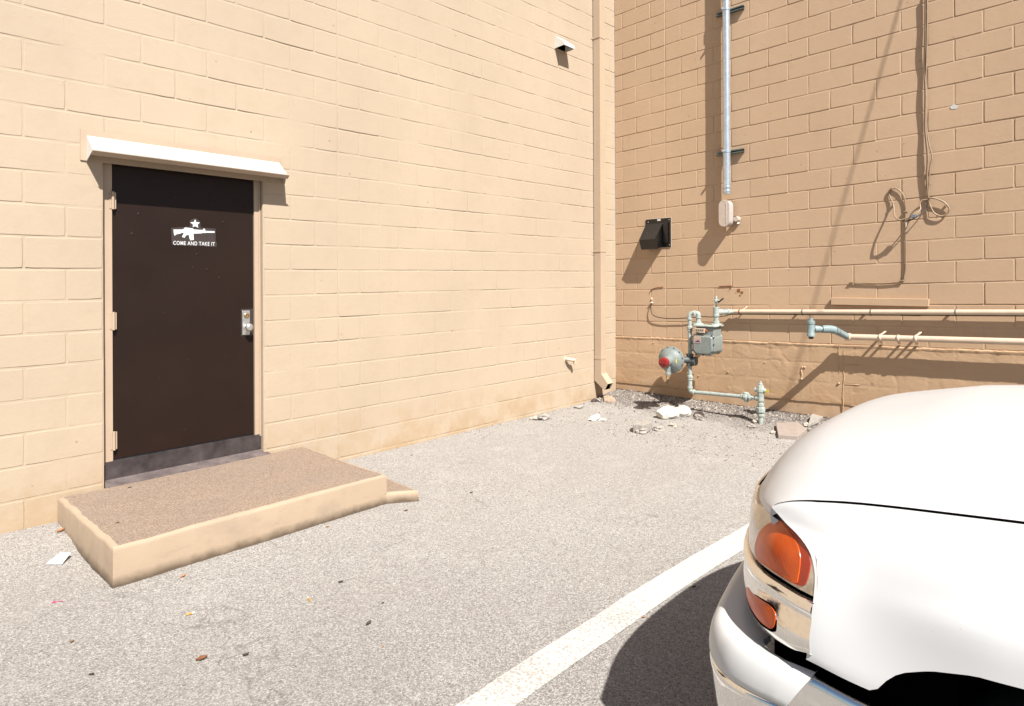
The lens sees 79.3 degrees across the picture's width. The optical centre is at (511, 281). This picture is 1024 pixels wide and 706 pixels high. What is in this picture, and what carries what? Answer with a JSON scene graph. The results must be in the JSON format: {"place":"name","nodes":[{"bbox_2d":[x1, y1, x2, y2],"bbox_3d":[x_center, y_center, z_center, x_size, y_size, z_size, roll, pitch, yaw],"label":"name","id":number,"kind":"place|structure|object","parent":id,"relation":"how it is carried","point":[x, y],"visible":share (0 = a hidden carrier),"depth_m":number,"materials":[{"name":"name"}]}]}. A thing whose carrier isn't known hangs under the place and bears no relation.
{"place":"outdoors","nodes":[
{"label":"outdoors","id":0,"kind":"place"},
{"bbox_2d":[0,388,828,705],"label":"ground","id":1,"kind":"structure","parent":0,"point":[464,610],"depth_m":3.06,"materials":[{"name":"grey asphalt"}]},
{"bbox_2d":[46,552,69,563],"bbox_3d":[-2.462,1.504,3.365,0.081,0.032,0.099,0,0,0],"label":"paper card","id":2,"kind":"object","parent":1,"relation":"on","point":[60,557],"visible":1,"depth_m":3.35,"materials":[{"name":"white paper"}]},
{"bbox_2d":[196,655,206,659],"bbox_3d":[-1.251,1.514,2.487,0.030,0.011,0.031,0,0,18],"label":"leaf","id":3,"kind":"object","parent":1,"relation":"on","point":[200,657],"visible":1,"depth_m":2.49,"materials":[{"name":"orange plant"}]},
{"bbox_2d":[58,447,418,588],"bbox_3d":[-1.721,1.466,4.061,1.250,0.283,1.872,0,0,44],"label":"concrete step","id":4,"kind":"object","parent":1,"relation":"on","point":[168,523],"visible":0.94,"depth_m":3.72,"materials":[{"name":"beige concrete"}]},
{"bbox_2d":[0,0,615,533],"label":"building","id":5,"kind":"structure","parent":1,"relation":"on","point":[238,230],"depth_m":4.88,"materials":[{"name":"beige brick"}]},
{"bbox_2d":[109,164,253,458],"bbox_3d":[-2.311,0.191,4.405,0.122,1.964,0.957,0,0,44],"label":"door","id":6,"kind":"structure","parent":5,"relation":"in","point":[181,317],"depth_m":4.38,"materials":[{"name":"brown paint"}]},
{"bbox_2d":[554,34,574,53],"bbox_3d":[0.626,-2.841,7.334,0.144,0.174,0.224,0,0,44],"label":"vent cap","id":7,"kind":"object","parent":5,"relation":"attached to","point":[563,45],"visible":1,"depth_m":7.32,"materials":[{"name":"beige paint"}]},
{"bbox_2d":[564,357,576,363],"bbox_3d":[0.699,0.943,7.429,0.162,0.090,0.082,0,0,0],"label":"pipe stub","id":8,"kind":"object","parent":5,"relation":"attached to","point":[566,359],"visible":1,"depth_m":7.41,"materials":[{"name":"beige metal"}]},
{"bbox_2d":[591,0,612,390],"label":"downspout","id":9,"kind":"object","parent":5,"relation":"attached to","point":[602,379],"visible":1,"depth_m":7.82,"materials":[{"name":"beige paint"}]},
{"bbox_2d":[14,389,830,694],"bbox_3d":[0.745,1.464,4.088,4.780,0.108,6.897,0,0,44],"label":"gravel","id":10,"kind":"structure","parent":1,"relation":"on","point":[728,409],"depth_m":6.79,"materials":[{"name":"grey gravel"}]},
{"bbox_2d":[536,413,550,419],"bbox_3d":[0.343,1.492,6.825,0.187,0.076,0.127,0,0,-44],"label":"broken stone","id":11,"kind":"object","parent":1,"relation":"on","point":[545,416],"visible":0.99,"depth_m":6.78,"materials":[{"name":"white stone"}]},
{"bbox_2d":[588,414,599,421],"bbox_3d":[0.904,1.496,6.784,0.093,0.084,0.193,0,0,44],"label":"paper scrap","id":12,"kind":"object","parent":1,"relation":"on","point":[595,417],"visible":0.94,"depth_m":6.75,"materials":[{"name":"white paper"}]},
{"bbox_2d":[455,524,748,705],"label":"painted line","id":13,"kind":"object","parent":1,"relation":"on","point":[520,682],"visible":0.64,"depth_m":2.68,"materials":[{"name":"white paint"}]},
{"bbox_2d":[603,395,615,402],"bbox_3d":[1.215,1.469,7.767,0.147,0.061,0.278,0,0,0],"label":"splash brick","id":14,"kind":"object","parent":1,"relation":"on","point":[608,398],"visible":1,"depth_m":7.68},
{"bbox_2d":[633,420,651,432],"bbox_3d":[1.319,1.472,6.287,0.149,0.091,0.276,0,0,41],"label":"block chunk","id":15,"kind":"object","parent":1,"relation":"on","point":[639,425],"visible":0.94,"depth_m":6.23,"materials":[{"name":"grey concrete"}]},
{"bbox_2d":[636,428,649,433],"bbox_3d":[1.318,1.489,6.193,0.102,0.069,0.164,0,0,43],"label":"broken stone","id":16,"kind":"object","parent":1,"relation":"on","point":[643,430],"visible":1,"depth_m":6.14,"materials":[{"name":"white stone"}]},
{"bbox_2d":[652,425,663,430],"bbox_3d":[1.490,1.492,6.305,0.129,0.060,0.120,0,0,0],"label":"broken stone","id":17,"kind":"object","parent":1,"relation":"on","point":[658,428],"visible":1,"depth_m":6.27,"materials":[{"name":"beige stone"}]},
{"bbox_2d":[656,406,679,419],"bbox_3d":[1.734,1.447,6.819,0.265,0.164,0.194,0,0,-28],"label":"foam lump","id":18,"kind":"object","parent":1,"relation":"on","point":[667,412],"visible":0.97,"depth_m":6.76,"materials":[{"name":"white plastic"}]},
{"bbox_2d":[675,405,690,416],"bbox_3d":[1.899,1.446,6.882,0.195,0.155,0.168,0,0,0],"label":"foam lump","id":19,"kind":"object","parent":1,"relation":"on","point":[684,411],"visible":0.8,"depth_m":6.83,"materials":[{"name":"white plastic"}]},
{"bbox_2d":[695,414,703,420],"bbox_3d":[2.040,1.478,6.711,0.093,0.078,0.115,0,0,0],"label":"broken stone","id":20,"kind":"object","parent":1,"relation":"on","point":[699,417],"visible":0.98,"depth_m":6.69,"materials":[{"name":"beige stone"}]},
{"bbox_2d":[694,411,704,416],"bbox_3d":[2.076,1.466,6.840,0.116,0.060,0.119,0,0,13],"label":"broken stone","id":21,"kind":"object","parent":1,"relation":"on","point":[700,413],"visible":0.73,"depth_m":6.82,"materials":[{"name":"grey stone"}]},
{"bbox_2d":[754,381,768,423],"bbox_3d":[2.602,1.280,6.436,0.146,0.494,0.089,0,0,25],"label":"gas riser","id":22,"kind":"object","parent":1,"relation":"on","point":[760,389],"visible":0.98,"depth_m":6.42,"materials":[{"name":"grey paint"}]},
{"bbox_2d":[776,422,806,439],"bbox_3d":[2.757,1.463,6.086,0.274,0.087,0.466,0,0,20],"label":"paver","id":23,"kind":"object","parent":1,"relation":"on","point":[792,430],"visible":0.88,"depth_m":6.03,"materials":[{"name":"beige concrete"}]},
{"bbox_2d":[808,414,822,426],"bbox_3d":[3.249,1.424,6.523,0.128,0.106,0.843,0,0,32],"label":"slab fragment","id":24,"kind":"object","parent":1,"relation":"on","point":[814,419],"visible":0.54,"depth_m":6.26,"materials":[{"name":"grey concrete"}]},
{"bbox_2d":[615,0,1023,417],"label":"building","id":25,"kind":"structure","parent":1,"relation":"on","point":[827,114],"depth_m":6.45,"materials":[{"name":"beige brick"}]},
{"bbox_2d":[639,217,671,249],"bbox_3d":[1.781,-0.605,7.707,0.368,0.398,0.175,0,0,44],"label":"exhaust vent","id":26,"kind":"object","parent":25,"relation":"attached to","point":[656,233],"visible":1,"depth_m":7.68,"materials":[{"name":"black plastic"}]},
{"bbox_2d":[658,296,754,401],"bbox_3d":[2.194,0.717,6.891,1.092,1.125,0.576,0,0,22],"label":"gas meter","id":27,"kind":"object","parent":25,"relation":"attached to","point":[706,339],"visible":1,"depth_m":6.89,"materials":[{"name":"grey paint"}]},
{"bbox_2d":[716,0,743,226],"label":"conduit","id":28,"kind":"object","parent":25,"relation":"attached to","point":[726,219],"visible":1,"depth_m":7.02,"materials":[{"name":"metal"}]},
{"bbox_2d":[650,298,1023,318],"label":"pipe","id":29,"kind":"object","parent":25,"relation":"attached to","point":[844,314],"visible":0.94,"depth_m":6.22,"materials":[{"name":"beige metal"}]},
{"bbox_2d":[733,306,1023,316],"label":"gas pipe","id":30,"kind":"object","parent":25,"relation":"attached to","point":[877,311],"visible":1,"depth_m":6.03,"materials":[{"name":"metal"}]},
{"bbox_2d":[849,0,949,283],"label":"cable bundle","id":31,"kind":"object","parent":25,"relation":"attached to","point":[928,183],"visible":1,"depth_m":5.78,"materials":[{"name":"beige rubber"}]},
{"bbox_2d":[807,318,1023,344],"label":"gas pipe","id":32,"kind":"object","parent":25,"relation":"attached to","point":[812,328],"visible":1,"depth_m":5.82,"materials":[{"name":"beige metal"}]},
{"bbox_2d":[709,385,1023,705],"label":"car","id":33,"kind":"object","parent":1,"relation":"on","point":[882,563],"visible":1,"depth_m":1.30,"materials":[{"name":"white paint"}]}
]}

